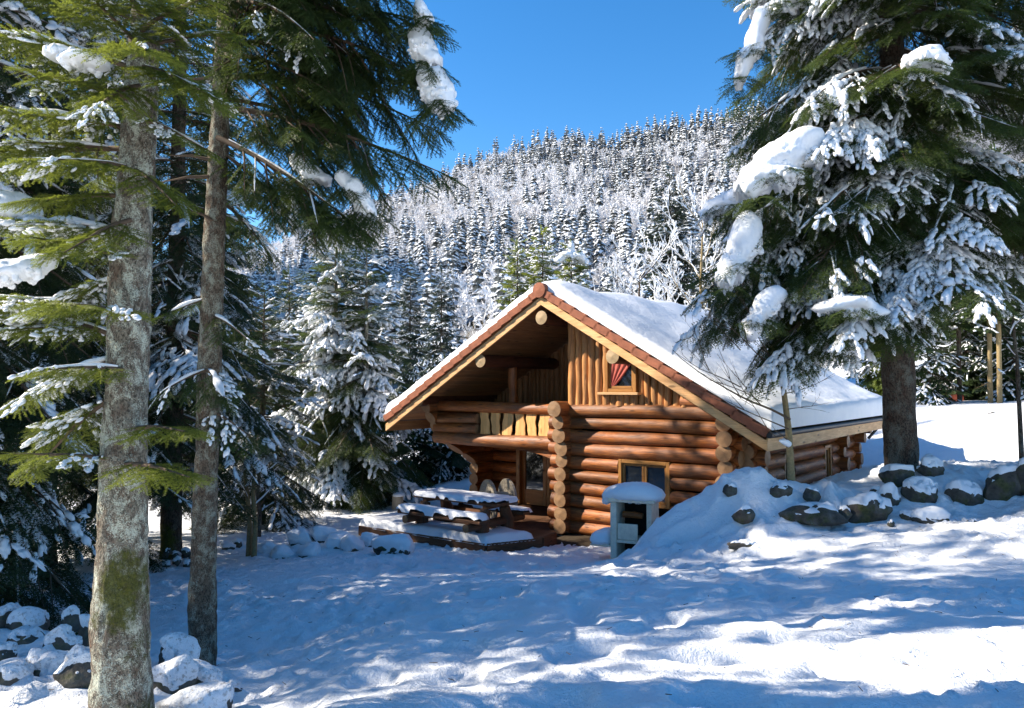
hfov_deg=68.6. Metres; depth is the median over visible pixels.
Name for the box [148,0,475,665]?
fir tree
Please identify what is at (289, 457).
spruce tree
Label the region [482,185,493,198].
bare tree
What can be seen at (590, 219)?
spruce tree
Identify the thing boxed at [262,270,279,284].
bare tree
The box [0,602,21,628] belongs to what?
boulder
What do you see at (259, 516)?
sapling
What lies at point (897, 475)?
boulder
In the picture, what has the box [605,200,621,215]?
bare tree
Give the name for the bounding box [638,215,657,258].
spruce tree
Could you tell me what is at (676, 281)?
bare tree
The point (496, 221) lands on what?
spruce tree
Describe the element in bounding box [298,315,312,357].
spruce tree
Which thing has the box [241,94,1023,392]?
mountain
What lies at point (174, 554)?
boulder
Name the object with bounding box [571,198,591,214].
bare tree
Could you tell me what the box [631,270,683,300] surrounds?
bare tree
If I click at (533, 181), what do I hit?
spruce tree
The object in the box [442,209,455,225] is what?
bare tree
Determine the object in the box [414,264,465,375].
spruce tree
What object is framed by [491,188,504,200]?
bare tree
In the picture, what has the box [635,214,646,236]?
spruce tree
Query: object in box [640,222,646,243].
spruce tree
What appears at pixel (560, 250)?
spruce tree
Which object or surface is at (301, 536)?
boulder
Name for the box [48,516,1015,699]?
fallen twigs
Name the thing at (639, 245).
spruce tree
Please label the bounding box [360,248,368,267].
spruce tree
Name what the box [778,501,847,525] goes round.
boulder
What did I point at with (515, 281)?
spruce tree
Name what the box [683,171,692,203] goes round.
spruce tree
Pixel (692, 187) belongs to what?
bare tree
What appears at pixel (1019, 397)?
sapling
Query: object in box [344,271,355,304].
spruce tree
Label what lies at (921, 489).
boulder
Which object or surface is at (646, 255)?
bare tree
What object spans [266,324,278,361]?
spruce tree
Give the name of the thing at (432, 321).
spruce tree
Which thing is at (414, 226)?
spruce tree
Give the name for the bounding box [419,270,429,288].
bare tree
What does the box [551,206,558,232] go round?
spruce tree
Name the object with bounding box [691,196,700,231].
spruce tree
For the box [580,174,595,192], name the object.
bare tree
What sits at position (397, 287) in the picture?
spruce tree
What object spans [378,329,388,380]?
spruce tree
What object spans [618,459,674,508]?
window
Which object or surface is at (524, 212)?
bare tree
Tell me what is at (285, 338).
spruce tree
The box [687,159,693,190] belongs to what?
spruce tree
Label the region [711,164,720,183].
bare tree
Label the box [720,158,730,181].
spruce tree
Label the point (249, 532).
sapling
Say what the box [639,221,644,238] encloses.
spruce tree
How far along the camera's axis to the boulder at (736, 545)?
10.56 m
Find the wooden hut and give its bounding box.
[921,383,967,400]
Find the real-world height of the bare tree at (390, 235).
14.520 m
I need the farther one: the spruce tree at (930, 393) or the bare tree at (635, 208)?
the bare tree at (635, 208)
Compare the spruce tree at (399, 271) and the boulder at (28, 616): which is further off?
the spruce tree at (399, 271)
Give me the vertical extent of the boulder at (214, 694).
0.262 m
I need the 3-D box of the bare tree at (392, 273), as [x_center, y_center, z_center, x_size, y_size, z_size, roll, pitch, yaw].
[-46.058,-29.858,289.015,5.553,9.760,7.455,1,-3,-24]
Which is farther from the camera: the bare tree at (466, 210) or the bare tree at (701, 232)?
the bare tree at (466, 210)
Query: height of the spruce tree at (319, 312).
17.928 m
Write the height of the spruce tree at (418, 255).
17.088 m
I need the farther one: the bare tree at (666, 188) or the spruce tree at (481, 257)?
the bare tree at (666, 188)
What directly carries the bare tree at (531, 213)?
on the mountain
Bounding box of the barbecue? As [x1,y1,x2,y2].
[590,481,665,558]
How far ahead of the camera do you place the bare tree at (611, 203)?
368.54 m
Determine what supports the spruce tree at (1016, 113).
on the snow ground
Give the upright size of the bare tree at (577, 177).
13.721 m
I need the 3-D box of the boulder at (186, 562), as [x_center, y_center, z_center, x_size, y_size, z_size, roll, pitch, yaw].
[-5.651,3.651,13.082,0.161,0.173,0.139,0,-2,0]
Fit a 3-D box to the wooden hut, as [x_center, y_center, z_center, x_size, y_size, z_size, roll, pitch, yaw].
[18.865,2.062,32.943,1.996,1.756,1.605,-1,-3,29]
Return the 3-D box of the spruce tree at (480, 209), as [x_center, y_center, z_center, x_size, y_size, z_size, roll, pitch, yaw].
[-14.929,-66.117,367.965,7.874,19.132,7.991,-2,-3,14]
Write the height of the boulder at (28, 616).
0.279 m
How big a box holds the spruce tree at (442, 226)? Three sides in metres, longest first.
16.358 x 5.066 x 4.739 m
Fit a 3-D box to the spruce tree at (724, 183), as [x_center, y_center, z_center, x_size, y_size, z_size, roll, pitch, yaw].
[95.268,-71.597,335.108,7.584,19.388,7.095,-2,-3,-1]
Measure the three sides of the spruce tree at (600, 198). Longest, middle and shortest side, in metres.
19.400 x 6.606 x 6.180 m
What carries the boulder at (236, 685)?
on the snow ground
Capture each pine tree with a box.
[915,216,1021,400]
[945,251,1023,402]
[958,141,1023,402]
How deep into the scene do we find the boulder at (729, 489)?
11.86 m
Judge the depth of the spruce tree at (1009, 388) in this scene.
30.68 m
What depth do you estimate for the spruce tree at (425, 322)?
126.67 m
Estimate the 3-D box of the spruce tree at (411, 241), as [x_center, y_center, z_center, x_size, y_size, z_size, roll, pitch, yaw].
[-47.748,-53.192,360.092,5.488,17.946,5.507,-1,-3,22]
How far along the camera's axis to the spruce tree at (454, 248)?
264.95 m
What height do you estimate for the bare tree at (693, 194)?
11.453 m
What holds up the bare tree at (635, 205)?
on the mountain
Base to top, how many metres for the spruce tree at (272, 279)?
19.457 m
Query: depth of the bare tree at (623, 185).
419.38 m
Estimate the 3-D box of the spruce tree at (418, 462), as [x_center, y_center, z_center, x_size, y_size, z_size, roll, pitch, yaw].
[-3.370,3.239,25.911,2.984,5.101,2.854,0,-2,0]
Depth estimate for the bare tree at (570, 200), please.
379.54 m
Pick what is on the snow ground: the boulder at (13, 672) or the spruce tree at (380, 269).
the boulder at (13, 672)
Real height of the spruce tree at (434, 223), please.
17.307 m
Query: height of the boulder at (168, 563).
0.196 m
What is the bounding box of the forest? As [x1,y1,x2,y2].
[152,96,774,354]
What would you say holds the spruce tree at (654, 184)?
on the mountain
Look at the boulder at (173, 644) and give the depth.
5.56 m
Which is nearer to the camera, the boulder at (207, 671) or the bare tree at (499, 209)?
the boulder at (207, 671)
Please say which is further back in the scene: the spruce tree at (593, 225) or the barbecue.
the spruce tree at (593, 225)
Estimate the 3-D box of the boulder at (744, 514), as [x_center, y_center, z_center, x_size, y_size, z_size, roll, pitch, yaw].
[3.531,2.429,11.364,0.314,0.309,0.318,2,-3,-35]
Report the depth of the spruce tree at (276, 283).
245.54 m
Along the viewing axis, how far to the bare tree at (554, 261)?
230.02 m
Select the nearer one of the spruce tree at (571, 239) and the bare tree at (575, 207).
the spruce tree at (571, 239)
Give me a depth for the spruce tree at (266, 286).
246.04 m
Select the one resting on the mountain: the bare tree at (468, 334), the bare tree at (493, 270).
the bare tree at (493, 270)
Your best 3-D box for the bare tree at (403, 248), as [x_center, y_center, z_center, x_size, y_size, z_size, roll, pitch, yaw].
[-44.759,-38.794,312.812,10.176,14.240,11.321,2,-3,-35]
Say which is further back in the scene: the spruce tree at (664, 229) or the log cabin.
the spruce tree at (664, 229)
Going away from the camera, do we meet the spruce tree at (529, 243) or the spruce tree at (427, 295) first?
the spruce tree at (427, 295)
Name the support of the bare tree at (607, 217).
on the mountain
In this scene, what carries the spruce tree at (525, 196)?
on the mountain
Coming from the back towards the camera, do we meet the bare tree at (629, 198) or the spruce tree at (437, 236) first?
the bare tree at (629, 198)
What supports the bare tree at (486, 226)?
on the mountain
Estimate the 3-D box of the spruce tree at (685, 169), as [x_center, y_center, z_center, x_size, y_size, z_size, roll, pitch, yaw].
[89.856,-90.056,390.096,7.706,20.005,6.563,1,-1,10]
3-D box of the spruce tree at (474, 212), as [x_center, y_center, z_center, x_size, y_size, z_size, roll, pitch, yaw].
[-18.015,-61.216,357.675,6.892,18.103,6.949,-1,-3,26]
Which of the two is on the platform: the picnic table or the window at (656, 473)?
the picnic table
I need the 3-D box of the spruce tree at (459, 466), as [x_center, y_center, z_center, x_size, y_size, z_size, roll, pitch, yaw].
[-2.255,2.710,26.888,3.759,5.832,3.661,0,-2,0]
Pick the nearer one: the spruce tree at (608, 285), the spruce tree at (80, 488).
the spruce tree at (80, 488)
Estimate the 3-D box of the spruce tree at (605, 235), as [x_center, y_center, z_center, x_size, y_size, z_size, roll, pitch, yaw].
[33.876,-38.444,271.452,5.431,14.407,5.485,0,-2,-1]
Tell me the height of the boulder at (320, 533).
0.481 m
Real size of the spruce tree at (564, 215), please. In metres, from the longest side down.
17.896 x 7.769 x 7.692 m
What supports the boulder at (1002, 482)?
on the snow ground
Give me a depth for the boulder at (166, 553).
13.17 m
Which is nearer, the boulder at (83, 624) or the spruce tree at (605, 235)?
the boulder at (83, 624)
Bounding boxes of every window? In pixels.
[597,353,641,394]
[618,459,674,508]
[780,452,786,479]
[821,444,831,476]
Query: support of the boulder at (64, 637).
on the snow ground
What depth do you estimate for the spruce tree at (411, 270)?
228.48 m
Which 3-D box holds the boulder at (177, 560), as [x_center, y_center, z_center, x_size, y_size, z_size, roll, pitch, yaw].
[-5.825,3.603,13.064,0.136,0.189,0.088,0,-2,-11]
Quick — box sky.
[12,0,1021,268]
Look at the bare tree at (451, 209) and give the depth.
435.08 m
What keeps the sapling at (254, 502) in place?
on the snow ground
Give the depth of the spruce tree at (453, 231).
318.92 m
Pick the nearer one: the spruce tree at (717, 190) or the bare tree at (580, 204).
the spruce tree at (717, 190)
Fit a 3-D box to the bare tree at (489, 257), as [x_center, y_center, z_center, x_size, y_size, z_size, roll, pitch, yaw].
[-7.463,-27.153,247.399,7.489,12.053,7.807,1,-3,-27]
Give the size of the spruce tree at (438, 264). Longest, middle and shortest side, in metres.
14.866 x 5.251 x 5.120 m
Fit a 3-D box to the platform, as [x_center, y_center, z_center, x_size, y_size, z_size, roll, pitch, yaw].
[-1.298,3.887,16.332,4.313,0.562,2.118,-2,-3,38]
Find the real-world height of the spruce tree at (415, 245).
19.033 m
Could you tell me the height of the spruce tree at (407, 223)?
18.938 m
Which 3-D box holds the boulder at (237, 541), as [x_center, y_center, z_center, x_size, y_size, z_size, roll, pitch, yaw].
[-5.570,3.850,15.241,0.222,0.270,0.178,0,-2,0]
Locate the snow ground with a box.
[0,342,1023,707]
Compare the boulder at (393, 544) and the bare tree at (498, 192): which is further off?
the bare tree at (498, 192)
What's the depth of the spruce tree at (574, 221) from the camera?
281.87 m
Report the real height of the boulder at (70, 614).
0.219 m
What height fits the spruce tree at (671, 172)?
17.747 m
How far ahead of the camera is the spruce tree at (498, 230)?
300.74 m
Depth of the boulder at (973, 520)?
10.79 m
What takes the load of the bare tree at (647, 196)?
on the mountain
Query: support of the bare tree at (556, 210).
on the mountain
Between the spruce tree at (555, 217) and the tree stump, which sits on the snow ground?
the tree stump
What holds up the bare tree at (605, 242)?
on the mountain
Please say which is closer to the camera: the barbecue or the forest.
the barbecue
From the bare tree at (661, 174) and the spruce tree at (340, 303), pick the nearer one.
the spruce tree at (340, 303)
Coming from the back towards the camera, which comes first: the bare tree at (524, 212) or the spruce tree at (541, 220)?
the bare tree at (524, 212)
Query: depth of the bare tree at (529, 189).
427.06 m
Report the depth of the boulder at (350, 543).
14.53 m
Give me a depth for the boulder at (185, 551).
13.20 m
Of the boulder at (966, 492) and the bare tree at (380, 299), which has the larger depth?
the bare tree at (380, 299)
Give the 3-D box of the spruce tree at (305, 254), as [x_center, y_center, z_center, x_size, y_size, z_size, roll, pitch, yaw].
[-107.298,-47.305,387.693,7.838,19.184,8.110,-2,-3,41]
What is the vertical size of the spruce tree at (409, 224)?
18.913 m
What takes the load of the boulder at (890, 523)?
on the snow ground
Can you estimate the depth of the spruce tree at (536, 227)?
309.00 m
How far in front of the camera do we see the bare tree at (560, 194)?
410.37 m
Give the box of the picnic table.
[396,487,532,532]
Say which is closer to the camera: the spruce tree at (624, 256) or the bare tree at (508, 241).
the spruce tree at (624, 256)
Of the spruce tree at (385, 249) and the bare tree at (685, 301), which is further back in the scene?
the spruce tree at (385, 249)
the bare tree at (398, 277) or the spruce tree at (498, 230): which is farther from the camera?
the spruce tree at (498, 230)
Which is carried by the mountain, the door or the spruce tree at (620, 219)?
the spruce tree at (620, 219)
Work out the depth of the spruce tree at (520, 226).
295.45 m
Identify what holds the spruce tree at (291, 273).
on the mountain
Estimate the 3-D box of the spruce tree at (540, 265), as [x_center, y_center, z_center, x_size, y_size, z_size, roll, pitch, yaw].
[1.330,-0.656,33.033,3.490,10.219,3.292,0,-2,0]
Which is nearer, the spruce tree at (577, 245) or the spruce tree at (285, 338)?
the spruce tree at (285, 338)
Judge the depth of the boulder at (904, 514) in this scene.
11.18 m
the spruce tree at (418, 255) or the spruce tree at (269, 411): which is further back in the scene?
the spruce tree at (418, 255)
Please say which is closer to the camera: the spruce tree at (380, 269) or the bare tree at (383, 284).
the bare tree at (383, 284)
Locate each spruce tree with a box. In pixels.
[0,0,155,635]
[0,0,191,572]
[0,7,85,444]
[47,0,305,562]
[58,65,197,547]
[61,0,166,476]
[155,21,270,469]
[182,279,341,534]
[221,296,284,464]
[251,274,258,292]
[254,265,260,283]
[255,275,269,306]
[256,292,269,326]
[259,332,320,468]
[265,283,274,310]
[266,214,405,510]
[266,264,311,406]
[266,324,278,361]
[267,265,275,294]
[273,280,283,314]
[276,313,297,369]
[280,258,285,277]
[280,268,290,305]
[288,270,295,298]
[290,278,301,313]
[294,294,312,352]
[297,246,310,272]
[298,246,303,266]
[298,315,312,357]
[300,237,436,515]
[300,279,311,305]
[305,254,320,290]
[306,276,314,305]
[310,285,327,356]
[316,260,329,281]
[338,275,345,310]
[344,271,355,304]
[348,280,378,377]
[349,244,358,275]
[354,256,363,276]
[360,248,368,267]
[363,283,379,340]
[364,254,372,277]
[371,249,386,301]
[373,275,403,365]
[377,279,405,361]
[378,232,389,268]
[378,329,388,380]
[383,260,389,285]
[385,375,454,486]
[388,260,432,399]
[389,242,399,278]
[396,216,406,244]
[396,264,401,287]
[398,255,405,278]
[400,280,415,325]
[402,253,418,290]
[405,216,409,229]
[405,218,412,243]
[407,217,416,244]
[407,225,415,255]
[407,351,471,483]
[411,268,442,335]
[412,229,422,264]
[414,248,420,270]
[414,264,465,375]
[417,228,428,266]
[417,309,432,374]
[418,240,431,282]
[428,214,436,245]
[429,248,436,273]
[429,306,447,364]
[430,224,442,252]
[436,256,442,283]
[440,220,446,246]
[440,238,446,268]
[446,235,461,283]
[448,218,457,242]
[453,237,462,274]
[456,213,466,245]
[457,226,468,266]
[465,226,470,256]
[468,207,478,236]
[468,222,476,261]
[470,216,478,246]
[471,236,482,269]
[474,180,483,206]
[476,200,486,233]
[476,249,486,284]
[477,243,484,266]
[478,216,487,254]
[484,242,494,269]
[487,225,498,258]
[494,215,502,245]
[494,242,502,267]
[495,223,501,246]
[495,238,535,316]
[500,203,515,245]
[504,244,512,289]
[515,216,529,245]
[516,228,527,269]
[518,214,527,248]
[521,225,561,288]
[522,183,530,207]
[525,229,533,262]
[528,231,546,275]
[530,169,539,200]
[530,184,538,215]
[532,214,541,246]
[533,210,544,242]
[543,190,552,230]
[545,217,557,248]
[548,226,557,263]
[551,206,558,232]
[554,238,591,287]
[555,212,575,255]
[555,220,564,246]
[556,204,566,231]
[557,195,565,219]
[557,235,565,263]
[557,245,564,269]
[566,230,575,250]
[570,208,580,240]
[574,225,588,250]
[578,201,588,233]
[578,216,594,266]
[584,233,593,270]
[587,228,595,259]
[588,209,595,230]
[590,209,602,250]
[593,222,607,270]
[595,183,604,214]
[599,169,607,199]
[600,268,627,292]
[601,218,608,240]
[603,228,611,261]
[605,216,616,261]
[612,208,623,250]
[615,216,633,263]
[618,248,628,286]
[623,204,633,237]
[625,240,631,269]
[629,233,650,286]
[632,164,711,306]
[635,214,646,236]
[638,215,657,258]
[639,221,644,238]
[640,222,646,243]
[646,199,653,219]
[647,178,660,207]
[667,166,675,196]
[672,0,1023,481]
[681,161,689,185]
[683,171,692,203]
[683,210,694,242]
[685,224,725,310]
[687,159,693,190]
[690,209,699,238]
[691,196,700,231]
[708,152,716,181]
[711,176,721,197]
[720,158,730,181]
[720,172,728,190]
[846,339,925,395]
[914,310,972,405]
[926,308,1008,399]
[948,303,1019,391]
[967,302,1023,401]
[988,5,1023,279]
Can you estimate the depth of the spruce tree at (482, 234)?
303.10 m
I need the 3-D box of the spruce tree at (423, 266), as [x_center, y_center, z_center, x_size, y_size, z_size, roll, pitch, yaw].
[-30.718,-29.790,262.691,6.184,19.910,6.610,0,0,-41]
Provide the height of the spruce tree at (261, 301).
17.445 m
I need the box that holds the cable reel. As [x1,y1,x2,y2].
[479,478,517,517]
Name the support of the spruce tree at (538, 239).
on the mountain
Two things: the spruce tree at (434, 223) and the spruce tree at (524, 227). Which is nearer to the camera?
the spruce tree at (524, 227)
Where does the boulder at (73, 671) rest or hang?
on the snow ground
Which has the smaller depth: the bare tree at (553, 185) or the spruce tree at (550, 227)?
the spruce tree at (550, 227)
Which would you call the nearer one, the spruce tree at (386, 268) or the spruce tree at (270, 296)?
the spruce tree at (270, 296)
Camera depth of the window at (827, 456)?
18.62 m
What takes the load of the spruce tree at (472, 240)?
on the mountain
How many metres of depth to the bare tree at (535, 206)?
358.11 m
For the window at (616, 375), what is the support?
in the log cabin
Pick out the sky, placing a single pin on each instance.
(521, 67)
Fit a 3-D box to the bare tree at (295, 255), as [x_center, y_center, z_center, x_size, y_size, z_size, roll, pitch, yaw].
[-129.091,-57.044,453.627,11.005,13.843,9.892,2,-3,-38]
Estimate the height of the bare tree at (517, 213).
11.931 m
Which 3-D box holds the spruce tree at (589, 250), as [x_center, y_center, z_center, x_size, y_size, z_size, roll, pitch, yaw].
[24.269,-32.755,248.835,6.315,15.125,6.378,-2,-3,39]
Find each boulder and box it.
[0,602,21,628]
[0,641,17,660]
[0,659,34,685]
[5,606,50,630]
[6,625,45,644]
[26,648,67,676]
[42,624,82,650]
[52,644,90,688]
[58,605,79,631]
[78,614,89,646]
[152,654,198,694]
[155,680,233,707]
[158,631,200,663]
[162,548,169,559]
[162,560,171,566]
[171,551,178,557]
[173,556,181,565]
[181,547,190,555]
[183,559,190,566]
[193,659,222,683]
[220,541,235,549]
[227,679,241,691]
[232,537,242,547]
[257,541,275,553]
[269,544,294,558]
[286,528,313,545]
[296,541,320,557]
[310,525,336,542]
[324,530,349,548]
[340,534,364,551]
[360,532,378,546]
[371,533,414,554]
[722,482,736,496]
[727,539,755,549]
[731,505,754,523]
[770,480,792,497]
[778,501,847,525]
[803,487,820,501]
[838,505,851,519]
[842,491,892,523]
[870,485,880,491]
[876,482,900,505]
[878,463,914,487]
[887,519,894,526]
[899,510,912,520]
[900,476,937,502]
[910,506,950,523]
[915,453,944,476]
[944,479,984,505]
[967,518,977,522]
[983,464,1023,500]
[986,410,1000,413]
[1016,457,1023,493]
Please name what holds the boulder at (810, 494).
on the snow ground
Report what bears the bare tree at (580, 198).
on the mountain
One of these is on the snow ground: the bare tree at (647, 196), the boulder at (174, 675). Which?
the boulder at (174, 675)
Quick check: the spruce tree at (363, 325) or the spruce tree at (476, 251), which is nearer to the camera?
the spruce tree at (363, 325)
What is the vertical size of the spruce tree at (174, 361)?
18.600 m
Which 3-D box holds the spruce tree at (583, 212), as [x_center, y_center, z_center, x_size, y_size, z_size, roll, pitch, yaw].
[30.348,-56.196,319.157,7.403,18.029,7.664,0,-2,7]
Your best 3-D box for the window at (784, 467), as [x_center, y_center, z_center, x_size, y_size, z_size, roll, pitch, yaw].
[5.872,2.642,16.212,0.250,1.000,0.620,-2,-3,38]
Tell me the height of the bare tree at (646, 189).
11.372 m
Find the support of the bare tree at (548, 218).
on the mountain
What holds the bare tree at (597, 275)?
on the mountain
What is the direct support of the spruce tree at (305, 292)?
on the mountain
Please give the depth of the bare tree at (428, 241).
352.57 m
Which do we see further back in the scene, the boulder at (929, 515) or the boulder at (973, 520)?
the boulder at (929, 515)
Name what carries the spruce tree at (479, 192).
on the mountain
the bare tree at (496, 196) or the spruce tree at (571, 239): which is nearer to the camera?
the spruce tree at (571, 239)
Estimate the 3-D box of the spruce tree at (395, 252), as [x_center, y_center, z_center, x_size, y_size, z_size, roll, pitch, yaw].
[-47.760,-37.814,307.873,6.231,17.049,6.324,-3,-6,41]
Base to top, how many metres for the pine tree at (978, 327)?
9.660 m
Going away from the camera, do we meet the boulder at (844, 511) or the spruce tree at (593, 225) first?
the boulder at (844, 511)
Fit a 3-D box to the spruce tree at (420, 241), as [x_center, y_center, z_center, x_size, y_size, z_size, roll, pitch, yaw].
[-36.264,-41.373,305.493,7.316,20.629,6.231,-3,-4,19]
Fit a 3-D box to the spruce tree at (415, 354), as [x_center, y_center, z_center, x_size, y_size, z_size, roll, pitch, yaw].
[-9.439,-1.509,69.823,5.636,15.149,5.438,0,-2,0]
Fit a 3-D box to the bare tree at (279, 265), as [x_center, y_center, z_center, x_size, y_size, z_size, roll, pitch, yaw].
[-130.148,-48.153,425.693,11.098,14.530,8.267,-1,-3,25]
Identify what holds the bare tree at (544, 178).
on the mountain
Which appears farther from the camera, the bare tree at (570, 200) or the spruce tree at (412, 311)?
the bare tree at (570, 200)
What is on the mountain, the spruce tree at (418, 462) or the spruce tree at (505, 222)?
the spruce tree at (505, 222)
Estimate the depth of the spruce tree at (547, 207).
345.53 m
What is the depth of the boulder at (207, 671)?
5.15 m
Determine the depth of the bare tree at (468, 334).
49.91 m
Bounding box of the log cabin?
[382,280,882,535]
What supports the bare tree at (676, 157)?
on the mountain
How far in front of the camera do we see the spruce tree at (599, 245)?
255.37 m
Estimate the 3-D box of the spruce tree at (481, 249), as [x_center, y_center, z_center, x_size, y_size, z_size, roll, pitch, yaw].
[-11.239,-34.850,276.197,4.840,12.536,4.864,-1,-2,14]
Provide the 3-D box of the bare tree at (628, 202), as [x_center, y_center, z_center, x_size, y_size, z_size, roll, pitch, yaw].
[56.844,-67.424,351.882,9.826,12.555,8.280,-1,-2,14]
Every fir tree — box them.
[0,0,256,707]
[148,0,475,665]
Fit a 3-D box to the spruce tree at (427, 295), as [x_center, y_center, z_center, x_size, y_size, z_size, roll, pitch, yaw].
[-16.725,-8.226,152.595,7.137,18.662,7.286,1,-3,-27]
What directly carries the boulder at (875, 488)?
on the snow ground
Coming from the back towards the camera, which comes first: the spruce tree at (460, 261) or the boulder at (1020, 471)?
the spruce tree at (460, 261)
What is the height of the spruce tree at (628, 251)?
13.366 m
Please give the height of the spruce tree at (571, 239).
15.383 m
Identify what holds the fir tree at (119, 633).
on the snow ground
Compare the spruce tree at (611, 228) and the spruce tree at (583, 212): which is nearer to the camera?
the spruce tree at (611, 228)
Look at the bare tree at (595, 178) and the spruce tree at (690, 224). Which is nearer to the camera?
the spruce tree at (690, 224)
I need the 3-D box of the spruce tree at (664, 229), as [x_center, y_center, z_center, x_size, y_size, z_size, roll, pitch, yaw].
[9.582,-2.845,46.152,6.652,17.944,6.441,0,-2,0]
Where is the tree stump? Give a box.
[392,492,404,509]
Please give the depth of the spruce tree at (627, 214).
282.05 m
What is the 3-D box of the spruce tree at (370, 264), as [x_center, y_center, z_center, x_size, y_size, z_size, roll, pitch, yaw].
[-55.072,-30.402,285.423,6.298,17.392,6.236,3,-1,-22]
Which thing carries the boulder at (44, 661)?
on the snow ground
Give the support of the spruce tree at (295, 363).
on the snow ground
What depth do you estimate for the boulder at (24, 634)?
5.96 m
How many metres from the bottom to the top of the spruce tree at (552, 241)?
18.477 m
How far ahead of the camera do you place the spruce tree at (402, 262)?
276.44 m
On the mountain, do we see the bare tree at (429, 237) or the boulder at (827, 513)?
the bare tree at (429, 237)
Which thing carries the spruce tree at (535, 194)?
on the mountain
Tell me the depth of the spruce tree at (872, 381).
43.51 m
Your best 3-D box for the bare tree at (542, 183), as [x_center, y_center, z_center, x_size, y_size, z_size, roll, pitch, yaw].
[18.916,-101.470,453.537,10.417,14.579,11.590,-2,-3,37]
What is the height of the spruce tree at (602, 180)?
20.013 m
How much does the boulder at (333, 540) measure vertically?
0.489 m
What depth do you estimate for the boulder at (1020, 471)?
11.51 m
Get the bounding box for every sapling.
[220,444,255,556]
[223,451,283,556]
[245,458,278,536]
[673,289,838,480]
[996,312,1023,458]
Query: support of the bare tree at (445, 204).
on the mountain
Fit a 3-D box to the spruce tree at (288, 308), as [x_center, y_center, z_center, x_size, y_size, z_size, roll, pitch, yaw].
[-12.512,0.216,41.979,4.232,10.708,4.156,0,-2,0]
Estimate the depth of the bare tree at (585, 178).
471.59 m
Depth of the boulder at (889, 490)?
11.72 m
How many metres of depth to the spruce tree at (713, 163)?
442.60 m
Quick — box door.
[516,450,552,506]
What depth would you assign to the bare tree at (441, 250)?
291.87 m
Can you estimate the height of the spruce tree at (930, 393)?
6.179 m
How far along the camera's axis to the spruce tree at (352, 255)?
305.91 m
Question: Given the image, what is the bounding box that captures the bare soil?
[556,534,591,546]
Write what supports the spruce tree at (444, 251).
on the mountain
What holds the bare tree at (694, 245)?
on the mountain
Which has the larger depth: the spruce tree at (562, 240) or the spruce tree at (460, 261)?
the spruce tree at (460, 261)
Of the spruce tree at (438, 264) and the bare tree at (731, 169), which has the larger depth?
the bare tree at (731, 169)
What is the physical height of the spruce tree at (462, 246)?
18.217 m
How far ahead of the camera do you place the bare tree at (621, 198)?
388.25 m
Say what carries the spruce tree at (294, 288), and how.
on the mountain
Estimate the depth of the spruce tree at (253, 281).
273.02 m
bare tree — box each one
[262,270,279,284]
[273,258,289,273]
[290,248,299,264]
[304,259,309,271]
[371,290,383,307]
[373,282,385,302]
[385,274,412,289]
[387,227,395,244]
[388,265,396,278]
[397,244,412,263]
[405,278,422,293]
[415,216,427,233]
[415,235,433,250]
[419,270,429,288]
[425,230,435,246]
[427,242,446,264]
[430,268,450,284]
[440,223,450,235]
[442,197,453,216]
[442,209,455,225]
[446,205,459,218]
[459,205,471,219]
[461,300,499,339]
[479,213,493,232]
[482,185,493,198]
[483,254,497,276]
[488,260,503,280]
[490,190,504,202]
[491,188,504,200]
[493,204,505,216]
[502,191,516,205]
[503,234,514,255]
[509,204,520,216]
[512,204,523,222]
[515,186,525,204]
[516,189,523,203]
[520,203,528,218]
[525,202,536,218]
[527,204,542,220]
[528,184,540,198]
[529,199,544,212]
[537,171,550,182]
[537,175,549,191]
[540,207,556,227]
[543,178,558,191]
[546,203,565,218]
[547,192,559,207]
[548,253,561,274]
[553,186,568,201]
[562,191,579,209]
[570,201,582,219]
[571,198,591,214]
[572,169,582,183]
[572,189,587,202]
[575,220,679,299]
[580,174,591,184]
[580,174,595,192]
[587,202,603,219]
[588,168,599,179]
[591,258,607,289]
[594,233,618,256]
[595,167,609,180]
[601,186,610,202]
[603,203,610,217]
[603,209,615,221]
[605,193,617,207]
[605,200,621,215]
[609,196,619,210]
[615,188,627,206]
[617,181,629,196]
[622,190,636,205]
[625,199,642,211]
[627,178,638,189]
[628,203,646,220]
[629,198,646,215]
[630,212,640,226]
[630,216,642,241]
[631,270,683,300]
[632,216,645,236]
[633,183,644,197]
[636,158,727,309]
[638,191,650,207]
[640,239,653,278]
[644,185,652,197]
[654,171,664,186]
[657,181,671,196]
[668,152,681,170]
[681,181,696,194]
[684,294,699,305]
[687,189,699,202]
[687,236,708,267]
[695,222,714,242]
[699,189,712,203]
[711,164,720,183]
[721,165,736,178]
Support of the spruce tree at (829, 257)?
on the snow ground
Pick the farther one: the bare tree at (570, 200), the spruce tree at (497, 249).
the bare tree at (570, 200)
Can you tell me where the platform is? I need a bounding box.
[358,512,556,551]
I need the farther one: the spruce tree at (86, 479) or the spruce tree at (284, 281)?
the spruce tree at (284, 281)
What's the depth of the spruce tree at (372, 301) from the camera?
150.15 m
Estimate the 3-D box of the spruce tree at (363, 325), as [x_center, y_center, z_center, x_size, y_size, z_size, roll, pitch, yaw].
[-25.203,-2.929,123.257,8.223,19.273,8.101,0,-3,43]
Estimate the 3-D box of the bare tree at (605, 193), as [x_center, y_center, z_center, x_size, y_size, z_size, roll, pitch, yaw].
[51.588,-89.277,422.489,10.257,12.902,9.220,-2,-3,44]

